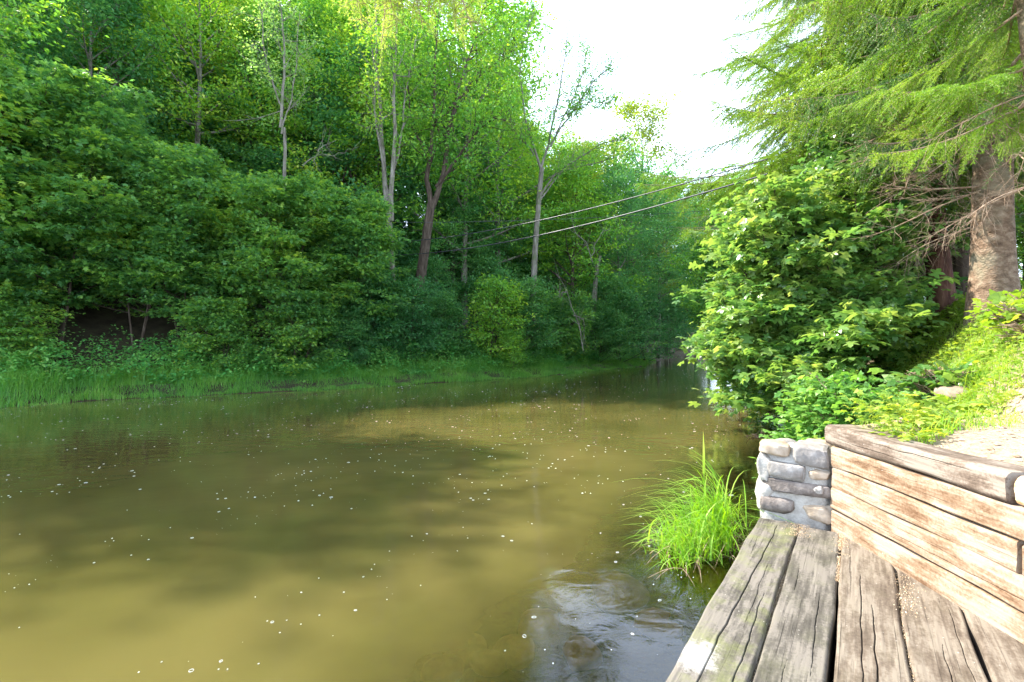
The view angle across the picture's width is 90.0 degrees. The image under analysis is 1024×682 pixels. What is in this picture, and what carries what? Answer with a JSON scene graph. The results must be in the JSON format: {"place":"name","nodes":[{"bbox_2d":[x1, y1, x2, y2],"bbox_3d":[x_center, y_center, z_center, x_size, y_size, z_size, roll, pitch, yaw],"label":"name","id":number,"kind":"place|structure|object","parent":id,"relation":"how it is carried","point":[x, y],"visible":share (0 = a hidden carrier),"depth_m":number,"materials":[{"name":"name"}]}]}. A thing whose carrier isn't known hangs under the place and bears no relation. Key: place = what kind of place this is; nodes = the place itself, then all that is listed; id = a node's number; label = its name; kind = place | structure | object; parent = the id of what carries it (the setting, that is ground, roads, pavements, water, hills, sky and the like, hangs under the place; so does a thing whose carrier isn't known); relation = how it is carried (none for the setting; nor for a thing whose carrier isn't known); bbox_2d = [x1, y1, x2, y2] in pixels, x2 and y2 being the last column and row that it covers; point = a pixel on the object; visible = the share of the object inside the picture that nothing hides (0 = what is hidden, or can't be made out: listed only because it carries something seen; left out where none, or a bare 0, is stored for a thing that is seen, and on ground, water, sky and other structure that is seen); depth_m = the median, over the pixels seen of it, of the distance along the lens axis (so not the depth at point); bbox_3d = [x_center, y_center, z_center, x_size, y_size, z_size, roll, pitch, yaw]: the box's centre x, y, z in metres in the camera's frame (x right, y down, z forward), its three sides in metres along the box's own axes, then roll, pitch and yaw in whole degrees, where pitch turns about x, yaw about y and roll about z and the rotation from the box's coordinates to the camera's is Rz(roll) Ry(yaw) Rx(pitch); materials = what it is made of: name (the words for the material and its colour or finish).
{"place":"outdoors","nodes":[
{"label":"outdoors","id":0,"kind":"place"},
{"bbox_2d":[331,0,493,63],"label":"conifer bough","id":1,"kind":"object","parent":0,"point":[414,4],"visible":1,"depth_m":3.23,"materials":[{"name":"green plant"}]},
{"bbox_2d":[0,354,837,681],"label":"water","id":2,"kind":"structure","parent":0,"point":[154,568],"depth_m":4.80,"materials":[{"name":"brown liquid"}]},
{"bbox_2d":[1,376,742,672],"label":"foam flecks","id":3,"kind":"object","parent":2,"relation":"on","point":[357,473],"visible":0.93,"depth_m":6.40,"materials":[{"name":"grey"}]},
{"bbox_2d":[0,228,1023,559],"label":"ground","id":4,"kind":"structure","parent":0,"point":[88,322],"depth_m":20.12,"materials":[{"name":"soil"}]},
{"bbox_2d":[0,278,85,372],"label":"bush","id":5,"kind":"object","parent":4,"relation":"on","point":[17,313],"visible":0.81,"depth_m":17.52,"materials":[{"name":"green plant"}]},
{"bbox_2d":[0,0,95,144],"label":"woodland tree","id":6,"kind":"object","parent":4,"relation":"on","point":[41,46],"visible":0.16,"depth_m":24.39,"materials":[{"name":"green plant"}]},
{"bbox_2d":[0,0,108,145],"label":"woodland tree","id":7,"kind":"object","parent":4,"relation":"on","point":[6,10],"visible":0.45,"depth_m":18.64,"materials":[{"name":"green plant"}]},
{"bbox_2d":[2,4,139,104],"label":"woodland tree","id":8,"kind":"object","parent":4,"relation":"on","point":[84,65],"visible":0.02,"depth_m":30.26,"materials":[{"name":"green plant"}]},
{"bbox_2d":[0,47,147,314],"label":"maple tree","id":9,"kind":"object","parent":4,"relation":"on","point":[53,184],"visible":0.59,"depth_m":17.29,"materials":[{"name":"green plant"}]},
{"bbox_2d":[0,59,189,353],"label":"maple tree","id":10,"kind":"object","parent":4,"relation":"on","point":[115,118],"visible":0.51,"depth_m":17.97,"materials":[{"name":"green plant"}]},
{"bbox_2d":[0,0,192,149],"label":"woodland tree","id":11,"kind":"object","parent":4,"relation":"on","point":[111,7],"visible":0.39,"depth_m":26.73,"materials":[{"name":"green plant"}]},
{"bbox_2d":[22,0,198,132],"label":"woodland tree","id":12,"kind":"object","parent":4,"relation":"on","point":[107,44],"visible":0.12,"depth_m":29.10,"materials":[{"name":"green plant"}]},
{"bbox_2d":[13,128,235,351],"bbox_3d":[-14.925,-3.668,20.739,7.886,9.110,7.335,0,0,21],"label":"maple tree","id":13,"kind":"object","parent":4,"relation":"on","point":[108,291],"visible":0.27,"depth_m":19.33,"materials":[{"name":"green plant"}]},
{"bbox_2d":[63,140,264,359],"bbox_3d":[-13.430,-3.217,20.514,6.926,8.757,7.563,0,0,-23],"label":"maple tree","id":14,"kind":"object","parent":4,"relation":"on","point":[169,235],"visible":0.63,"depth_m":19.12,"materials":[{"name":"green plant"}]},
{"bbox_2d":[138,128,189,148],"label":"understorey shrub","id":15,"kind":"object","parent":4,"relation":"on","point":[169,142],"depth_m":28.92,"materials":[{"name":"green plant"}]},
{"bbox_2d":[108,0,255,171],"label":"woodland tree","id":16,"kind":"object","parent":4,"relation":"on","point":[180,77],"visible":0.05,"depth_m":32.15,"materials":[{"name":"green plant"}]},
{"bbox_2d":[99,0,290,148],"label":"woodland tree","id":17,"kind":"object","parent":4,"relation":"on","point":[166,10],"visible":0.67,"depth_m":28.53,"materials":[{"name":"green plant"}]},
{"bbox_2d":[103,25,296,175],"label":"woodland tree","id":18,"kind":"object","parent":4,"relation":"on","point":[185,118],"visible":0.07,"depth_m":30.69,"materials":[{"name":"green plant"}]},
{"bbox_2d":[115,19,310,188],"bbox_3d":[-19.266,-14.063,35.312,13.208,14.418,13.413,0,0,12],"label":"woodland tree","id":19,"kind":"object","parent":4,"relation":"on","point":[211,123],"visible":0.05,"depth_m":31.70,"materials":[{"name":"green plant"}]},
{"bbox_2d":[159,292,270,371],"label":"bush","id":20,"kind":"object","parent":4,"relation":"on","point":[229,330],"visible":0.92,"depth_m":19.39,"materials":[{"name":"green plant"}]},
{"bbox_2d":[153,0,297,168],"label":"woodland tree","id":21,"kind":"object","parent":4,"relation":"on","point":[186,60],"visible":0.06,"depth_m":31.37,"materials":[{"name":"green plant"}]},
{"bbox_2d":[158,9,332,181],"bbox_3d":[-16.259,-13.463,34.103,11.369,16.036,12.257,0,0,10],"label":"woodland tree","id":22,"kind":"object","parent":4,"relation":"on","point":[208,137],"visible":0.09,"depth_m":30.94,"materials":[{"name":"green plant"}]},
{"bbox_2d":[195,0,354,226],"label":"woodland tree","id":23,"kind":"object","parent":4,"relation":"on","point":[305,14],"visible":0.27,"depth_m":30.95,"materials":[{"name":"green plant"}]},
{"bbox_2d":[220,0,330,284],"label":"broadleaf tree","id":24,"kind":"object","parent":4,"relation":"on","point":[282,84],"visible":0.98,"depth_m":23.57,"materials":[{"name":"green plant"}]},
{"bbox_2d":[303,124,360,173],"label":"dead branch","id":25,"kind":"object","parent":24,"relation":"attached to","point":[318,150],"visible":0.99,"depth_m":23.14,"materials":[{"name":"grey wood"}]},
{"bbox_2d":[186,1,365,228],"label":"woodland tree","id":26,"kind":"object","parent":4,"relation":"on","point":[243,155],"visible":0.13,"depth_m":31.21,"materials":[{"name":"green plant"}]},
{"bbox_2d":[176,167,380,369],"bbox_3d":[-9.652,-2.754,21.704,7.743,8.965,7.091,0,0,-2],"label":"maple tree","id":27,"kind":"object","parent":4,"relation":"on","point":[265,200],"visible":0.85,"depth_m":20.55,"materials":[{"name":"green plant"}]},
{"bbox_2d":[247,279,357,382],"bbox_3d":[-8.604,-0.300,21.066,4.542,4.336,4.226,0,0,-36],"label":"bush","id":28,"kind":"object","parent":4,"relation":"on","point":[303,334],"visible":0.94,"depth_m":20.62,"materials":[{"name":"green plant"}]},
{"bbox_2d":[214,62,402,252],"bbox_3d":[-14.049,-11.412,35.421,13.413,14.418,13.208,0,0,19],"label":"woodland tree","id":29,"kind":"object","parent":4,"relation":"on","point":[239,152],"visible":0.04,"depth_m":31.78,"materials":[{"name":"green plant"}]},
{"bbox_2d":[0,322,645,387],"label":"undergrowth","id":30,"kind":"object","parent":4,"relation":"on","point":[16,361],"visible":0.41,"depth_m":19.39,"materials":[{"name":"green plant"}]},
{"bbox_2d":[0,349,655,407],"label":"grass","id":31,"kind":"structure","parent":4,"relation":"on","point":[545,369],"depth_m":18.74,"materials":[{"name":"green plant"}]},
{"bbox_2d":[242,34,419,238],"bbox_3d":[-11.482,-11.171,33.070,12.257,16.036,11.369,0,0,14],"label":"woodland tree","id":32,"kind":"object","parent":4,"relation":"on","point":[296,122],"visible":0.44,"depth_m":30.44,"materials":[{"name":"green plant"}]},
{"bbox_2d":[286,0,389,181],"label":"woodland tree","id":33,"kind":"object","parent":4,"relation":"on","point":[332,50],"visible":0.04,"depth_m":35.15,"materials":[{"name":"green plant"}]},
{"bbox_2d":[264,188,421,362],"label":"maple tree","id":34,"kind":"object","parent":4,"relation":"on","point":[368,235],"visible":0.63,"depth_m":22.39,"materials":[{"name":"green plant"}]},
{"bbox_2d":[233,30,455,251],"bbox_3d":[-10.224,-10.883,32.323,13.023,16.736,13.073,0,0,-18],"label":"woodland tree","id":35,"kind":"object","parent":4,"relation":"on","point":[326,118],"visible":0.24,"depth_m":30.70,"materials":[{"name":"green plant"}]},
{"bbox_2d":[309,304,383,371],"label":"bush","id":36,"kind":"object","parent":4,"relation":"on","point":[355,325],"visible":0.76,"depth_m":22.10,"materials":[{"name":"green plant"}]},
{"bbox_2d":[323,267,422,366],"bbox_3d":[-6.816,-1.060,24.427,5.309,5.707,5.228,0,0,-35],"label":"bush","id":37,"kind":"object","parent":4,"relation":"on","point":[383,326],"visible":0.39,"depth_m":23.54,"materials":[{"name":"green plant"}]},
{"bbox_2d":[286,0,460,251],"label":"woodland tree","id":38,"kind":"object","parent":4,"relation":"on","point":[341,31],"visible":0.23,"depth_m":31.65,"materials":[{"name":"green plant"}]},
{"bbox_2d":[333,0,453,349],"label":"broadleaf tree","id":39,"kind":"object","parent":4,"relation":"on","point":[377,73],"visible":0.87,"depth_m":26.33,"materials":[{"name":"green plant"}]},
{"bbox_2d":[354,201,434,283],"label":"understorey shrub","id":40,"kind":"object","parent":4,"relation":"on","point":[407,244],"visible":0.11,"depth_m":33.15,"materials":[{"name":"green plant"}]},
{"bbox_2d":[351,269,455,363],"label":"bush","id":41,"kind":"object","parent":4,"relation":"on","point":[414,314],"visible":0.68,"depth_m":24.66,"materials":[{"name":"green plant"}]},
{"bbox_2d":[351,3,455,266],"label":"woodland tree","id":42,"kind":"object","parent":4,"relation":"on","point":[415,115],"visible":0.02,"depth_m":37.87,"materials":[{"name":"green plant"}]},
{"bbox_2d":[398,253,470,327],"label":"understorey shrub","id":43,"kind":"object","parent":4,"relation":"on","point":[431,271],"visible":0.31,"depth_m":31.22,"materials":[{"name":"green plant"}]},
{"bbox_2d":[385,136,498,294],"bbox_3d":[-5.297,-7.296,35.295,9.034,11.609,9.068,0,0,-35],"label":"understorey shrub","id":44,"kind":"object","parent":4,"relation":"on","point":[436,246],"visible":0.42,"depth_m":33.70,"materials":[{"name":"green plant"}]},
{"bbox_2d":[414,288,480,363],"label":"bush","id":45,"kind":"object","parent":4,"relation":"on","point":[439,305],"visible":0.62,"depth_m":26.98,"materials":[{"name":"green plant"}]},
{"bbox_2d":[396,73,506,306],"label":"woodland tree","id":46,"kind":"object","parent":4,"relation":"on","point":[475,198],"visible":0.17,"depth_m":35.14,"materials":[{"name":"green plant"}]},
{"bbox_2d":[358,0,561,347],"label":"broadleaf tree","id":47,"kind":"object","parent":4,"relation":"on","point":[457,107],"visible":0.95,"depth_m":28.36,"materials":[{"name":"green plant"}]},
{"bbox_2d":[357,0,582,327],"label":"broadleaf tree","id":48,"kind":"object","parent":4,"relation":"on","point":[465,183],"visible":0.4,"depth_m":33.90,"materials":[{"name":"green plant"}]},
{"bbox_2d":[409,135,547,316],"bbox_3d":[-2.498,-8.501,39.533,11.141,14.317,11.184,0,0,26],"label":"understorey shrub","id":49,"kind":"object","parent":4,"relation":"on","point":[509,247],"visible":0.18,"depth_m":37.71,"materials":[{"name":"green plant"}]},
{"bbox_2d":[442,236,526,330],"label":"understorey shrub","id":50,"kind":"object","parent":4,"relation":"on","point":[480,266],"visible":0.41,"depth_m":35.14,"materials":[{"name":"green plant"}]},
{"bbox_2d":[432,35,543,299],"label":"woodland tree","id":51,"kind":"object","parent":4,"relation":"on","point":[509,138],"visible":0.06,"depth_m":42.24,"materials":[{"name":"green plant"}]},
{"bbox_2d":[450,272,536,363],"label":"bush","id":52,"kind":"object","parent":4,"relation":"on","point":[501,288],"visible":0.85,"depth_m":27.57,"materials":[{"name":"green plant"}]},
{"bbox_2d":[408,0,603,323],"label":"broadleaf tree","id":53,"kind":"object","parent":4,"relation":"on","point":[537,84],"visible":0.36,"depth_m":37.59,"materials":[{"name":"green plant"}]},
{"bbox_2d":[495,328,527,372],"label":"bush","id":54,"kind":"object","parent":4,"relation":"on","point":[506,334],"visible":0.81,"depth_m":27.20,"materials":[{"name":"green plant"}]},
{"bbox_2d":[469,57,559,262],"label":"woodland tree","id":55,"kind":"object","parent":4,"relation":"on","point":[534,165],"visible":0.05,"depth_m":46.85,"materials":[{"name":"green plant"}]},
{"bbox_2d":[476,267,569,360],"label":"bush","id":56,"kind":"object","parent":4,"relation":"on","point":[528,309],"visible":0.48,"depth_m":29.75,"materials":[{"name":"green plant"}]},
{"bbox_2d":[510,257,562,323],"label":"understorey shrub","id":57,"kind":"object","parent":4,"relation":"on","point":[546,273],"visible":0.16,"depth_m":42.72,"materials":[{"name":"green plant"}]},
{"bbox_2d":[494,182,587,303],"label":"woodland tree","id":58,"kind":"object","parent":4,"relation":"on","point":[530,244],"visible":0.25,"depth_m":42.51,"materials":[{"name":"green plant"}]},
{"bbox_2d":[521,289,604,361],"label":"bush","id":59,"kind":"object","parent":4,"relation":"on","point":[573,336],"visible":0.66,"depth_m":33.09,"materials":[{"name":"green plant"}]},
{"bbox_2d":[490,0,641,356],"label":"broadleaf tree","id":60,"kind":"object","parent":4,"relation":"on","point":[578,107],"visible":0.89,"depth_m":32.86,"materials":[{"name":"green plant"}]},
{"bbox_2d":[534,124,601,245],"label":"woodland tree","id":61,"kind":"object","parent":4,"relation":"on","point":[567,140],"visible":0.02,"depth_m":63.55,"materials":[{"name":"green plant"}]},
{"bbox_2d":[547,261,589,351],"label":"dead branch","id":62,"kind":"object","parent":4,"relation":"on","point":[575,315],"visible":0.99,"depth_m":30.13,"materials":[{"name":"grey wood"}]},
{"bbox_2d":[536,121,625,323],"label":"broadleaf tree","id":63,"kind":"object","parent":4,"relation":"on","point":[594,175],"visible":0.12,"depth_m":49.15,"materials":[{"name":"green plant"}]},
{"bbox_2d":[511,136,652,347],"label":"broadleaf tree","id":64,"kind":"object","parent":4,"relation":"on","point":[580,184],"visible":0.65,"depth_m":39.39,"materials":[{"name":"green plant"}]},
{"bbox_2d":[590,255,601,348],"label":"dead tree","id":65,"kind":"object","parent":4,"relation":"on","point":[594,295],"visible":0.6,"depth_m":37.40,"materials":[{"name":"grey wood"}]},
{"bbox_2d":[572,293,632,361],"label":"bush","id":66,"kind":"object","parent":4,"relation":"on","point":[601,310],"visible":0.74,"depth_m":36.38,"materials":[{"name":"green plant"}]},
{"bbox_2d":[565,140,648,302],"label":"broadleaf tree","id":67,"kind":"object","parent":4,"relation":"on","point":[608,192],"visible":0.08,"depth_m":53.40,"materials":[{"name":"green plant"}]},
{"bbox_2d":[568,154,674,345],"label":"broadleaf tree","id":68,"kind":"object","parent":4,"relation":"on","point":[618,182],"visible":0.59,"depth_m":42.98,"materials":[{"name":"green plant"}]},
{"bbox_2d":[578,270,674,361],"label":"bush","id":69,"kind":"object","parent":4,"relation":"on","point":[622,303],"visible":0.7,"depth_m":37.66,"materials":[{"name":"green plant"}]},
{"bbox_2d":[588,139,683,345],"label":"broadleaf tree","id":70,"kind":"object","parent":4,"relation":"on","point":[650,203],"visible":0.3,"depth_m":50.43,"materials":[{"name":"green plant"}]},
{"bbox_2d":[593,83,704,351],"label":"broadleaf tree","id":71,"kind":"object","parent":4,"relation":"on","point":[634,113],"visible":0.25,"depth_m":60.75,"materials":[{"name":"green plant"}]},
{"bbox_2d":[621,280,688,361],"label":"bush","id":72,"kind":"object","parent":4,"relation":"on","point":[660,309],"visible":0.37,"depth_m":46.06,"materials":[{"name":"green plant"}]},
{"bbox_2d":[621,156,697,358],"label":"broadleaf tree","id":73,"kind":"object","parent":4,"relation":"on","point":[679,248],"visible":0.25,"depth_m":54.54,"materials":[{"name":"green plant"}]},
{"bbox_2d":[634,183,703,352],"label":"broadleaf tree","id":74,"kind":"object","parent":4,"relation":"on","point":[672,247],"visible":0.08,"depth_m":71.56,"materials":[{"name":"green plant"}]},
{"bbox_2d":[649,293,698,353],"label":"bush","id":75,"kind":"object","parent":4,"relation":"on","point":[679,320],"visible":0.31,"depth_m":70.69,"materials":[{"name":"green plant"}]},
{"bbox_2d":[623,450,787,582],"bbox_3d":[1.659,1.537,4.561,1.669,0.902,2.365,0,0,11],"label":"grass tuft","id":76,"kind":"object","parent":4,"relation":"on","point":[717,524],"visible":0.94,"depth_m":4.34,"materials":[{"name":"green plant"}]},
{"bbox_2d":[649,185,765,333],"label":"broadleaf tree","id":77,"kind":"object","parent":4,"relation":"on","point":[696,257],"visible":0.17,"depth_m":27.35,"materials":[{"name":"green plant"}]},
{"bbox_2d":[663,208,776,333],"bbox_3d":[13.108,-3.285,28.914,8.383,9.011,8.255,0,0,-31],"label":"shrub","id":78,"kind":"object","parent":4,"relation":"on","point":[696,300],"visible":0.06,"depth_m":29.19,"materials":[{"name":"green plant"}]},
{"bbox_2d":[755,438,833,530],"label":"stone pier","id":79,"kind":"structure","parent":4,"relation":"on","point":[794,482],"depth_m":3.98,"materials":[{"name":"grey stone"}]},
{"bbox_2d":[670,151,962,427],"bbox_3d":[6.254,-0.792,10.729,5.347,5.811,5.660,0,0,0],"label":"sycamore bush","id":80,"kind":"object","parent":4,"relation":"on","point":[816,311],"visible":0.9,"depth_m":9.90,"materials":[{"name":"green plant"}]},
{"bbox_2d":[635,0,1023,269],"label":"spruce tree","id":81,"kind":"object","parent":4,"relation":"on","point":[782,80],"visible":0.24,"depth_m":14.12,"materials":[{"name":"green plant"}]},
{"bbox_2d":[400,173,767,254],"bbox_3d":[-1.169,-4.446,21.124,0.040,1.358,22.986,0,0,-39],"label":"overhead cable","id":82,"kind":"object","parent":81,"relation":"attached to","point":[599,220],"visible":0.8,"depth_m":16.01,"materials":[{"name":"grey plastic"}]},
{"bbox_2d":[401,158,767,241],"bbox_3d":[-1.094,-5.082,21.278,0.034,1.518,22.850,0,0,-40],"label":"overhead cable","id":83,"kind":"object","parent":81,"relation":"attached to","point":[609,203],"visible":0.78,"depth_m":15.88,"materials":[{"name":"grey plastic"}]},
{"bbox_2d":[750,362,916,477],"bbox_3d":[3.752,1.147,5.861,1.935,1.837,1.797,0,0,-45],"label":"hop bush","id":84,"kind":"object","parent":4,"relation":"on","point":[823,398],"visible":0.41,"depth_m":5.77,"materials":[{"name":"green plant"}]},
{"bbox_2d":[666,518,1023,681],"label":"plank deck","id":85,"kind":"structure","parent":4,"relation":"on","point":[947,641],"depth_m":2.51,"materials":[{"name":"grey wood"}]},
{"bbox_2d":[750,521,928,681],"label":"sand grains","id":86,"kind":"object","parent":85,"relation":"on","point":[840,545],"visible":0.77,"depth_m":2.93},
{"bbox_2d":[825,424,1023,643],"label":"timber wall","id":87,"kind":"structure","parent":85,"relation":"on","point":[947,524],"depth_m":2.84,"materials":[{"name":"brown wood"}]},
{"bbox_2d":[743,0,1023,331],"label":"spruce tree","id":88,"kind":"object","parent":4,"relation":"on","point":[993,265],"visible":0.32,"depth_m":8.54,"materials":[{"name":"green plant"}]},
{"bbox_2d":[764,0,1023,331],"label":"spruce tree","id":89,"kind":"object","parent":4,"relation":"on","point":[942,299],"visible":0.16,"depth_m":10.24,"materials":[{"name":"green plant"}]},
{"bbox_2d":[774,0,1023,265],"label":"spruce tree","id":90,"kind":"object","parent":4,"relation":"on","point":[996,78],"visible":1,"depth_m":5.30,"materials":[{"name":"green plant"}]},
{"bbox_2d":[774,13,1023,298],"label":"sycamore tree","id":91,"kind":"object","parent":4,"relation":"on","point":[828,159],"visible":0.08,"depth_m":10.82,"materials":[{"name":"plant"}]},
{"bbox_2d":[802,282,1023,443],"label":"ground cover","id":92,"kind":"object","parent":4,"relation":"on","point":[929,409],"visible":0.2,"depth_m":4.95,"materials":[{"name":"green plant"}]},
{"bbox_2d":[816,1,1023,299],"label":"spruce tree","id":93,"kind":"object","parent":4,"relation":"on","point":[961,266],"depth_m":11.25,"materials":[{"name":"brown plant"}]},
{"bbox_2d":[867,359,988,403],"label":"leafy plant","id":94,"kind":"object","parent":4,"relation":"on","point":[915,380],"visible":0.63,"depth_m":6.42,"materials":[{"name":"green plant"}]},
{"bbox_2d":[866,395,1023,461],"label":"soil crumbs","id":95,"kind":"object","parent":4,"relation":"on","point":[992,449],"visible":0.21,"depth_m":3.29,"materials":[{"name":"beige soil"}]},
{"bbox_2d":[934,385,974,400],"bbox_3d":[5.413,0.652,6.103,0.617,0.283,0.462,6,-2,-17],"label":"boulder","id":96,"kind":"object","parent":4,"relation":"on","point":[950,391],"visible":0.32,"depth_m":6.01,"materials":[{"name":"beige stone"}]},
{"bbox_2d":[963,289,1023,349],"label":"leafy plant","id":97,"kind":"object","parent":4,"relation":"on","point":[1013,310],"visible":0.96,"depth_m":6.13,"materials":[{"name":"green plant"}]},
{"bbox_2d":[970,289,1023,316],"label":"leafy plant","id":98,"kind":"object","parent":4,"relation":"on","point":[1017,294],"visible":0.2,"depth_m":6.69,"materials":[{"name":"green plant"}]},
{"bbox_2d":[1015,192,1023,288],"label":"shrub","id":99,"kind":"object","parent":4,"relation":"on","point":[1020,240],"visible":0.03,"depth_m":11.97,"materials":[{"name":"green plant"}]},
{"bbox_2d":[281,0,1022,276],"label":"sky","id":100,"kind":"structure","parent":0,"point":[663,41],"materials":[{"name":"white"}]},
{"bbox_3d":[1.596,1.925,4.148,0.422,0.211,0.356,0,0,8],"label":"submerged stone","id":101,"kind":"object","parent":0,"visible":0},
{"bbox_2d":[670,434,706,548],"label":"reed stem","id":102,"kind":"object","parent":101,"relation":"on","point":[704,486],"visible":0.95,"depth_m":4.21,"materials":[{"name":"green plant"}]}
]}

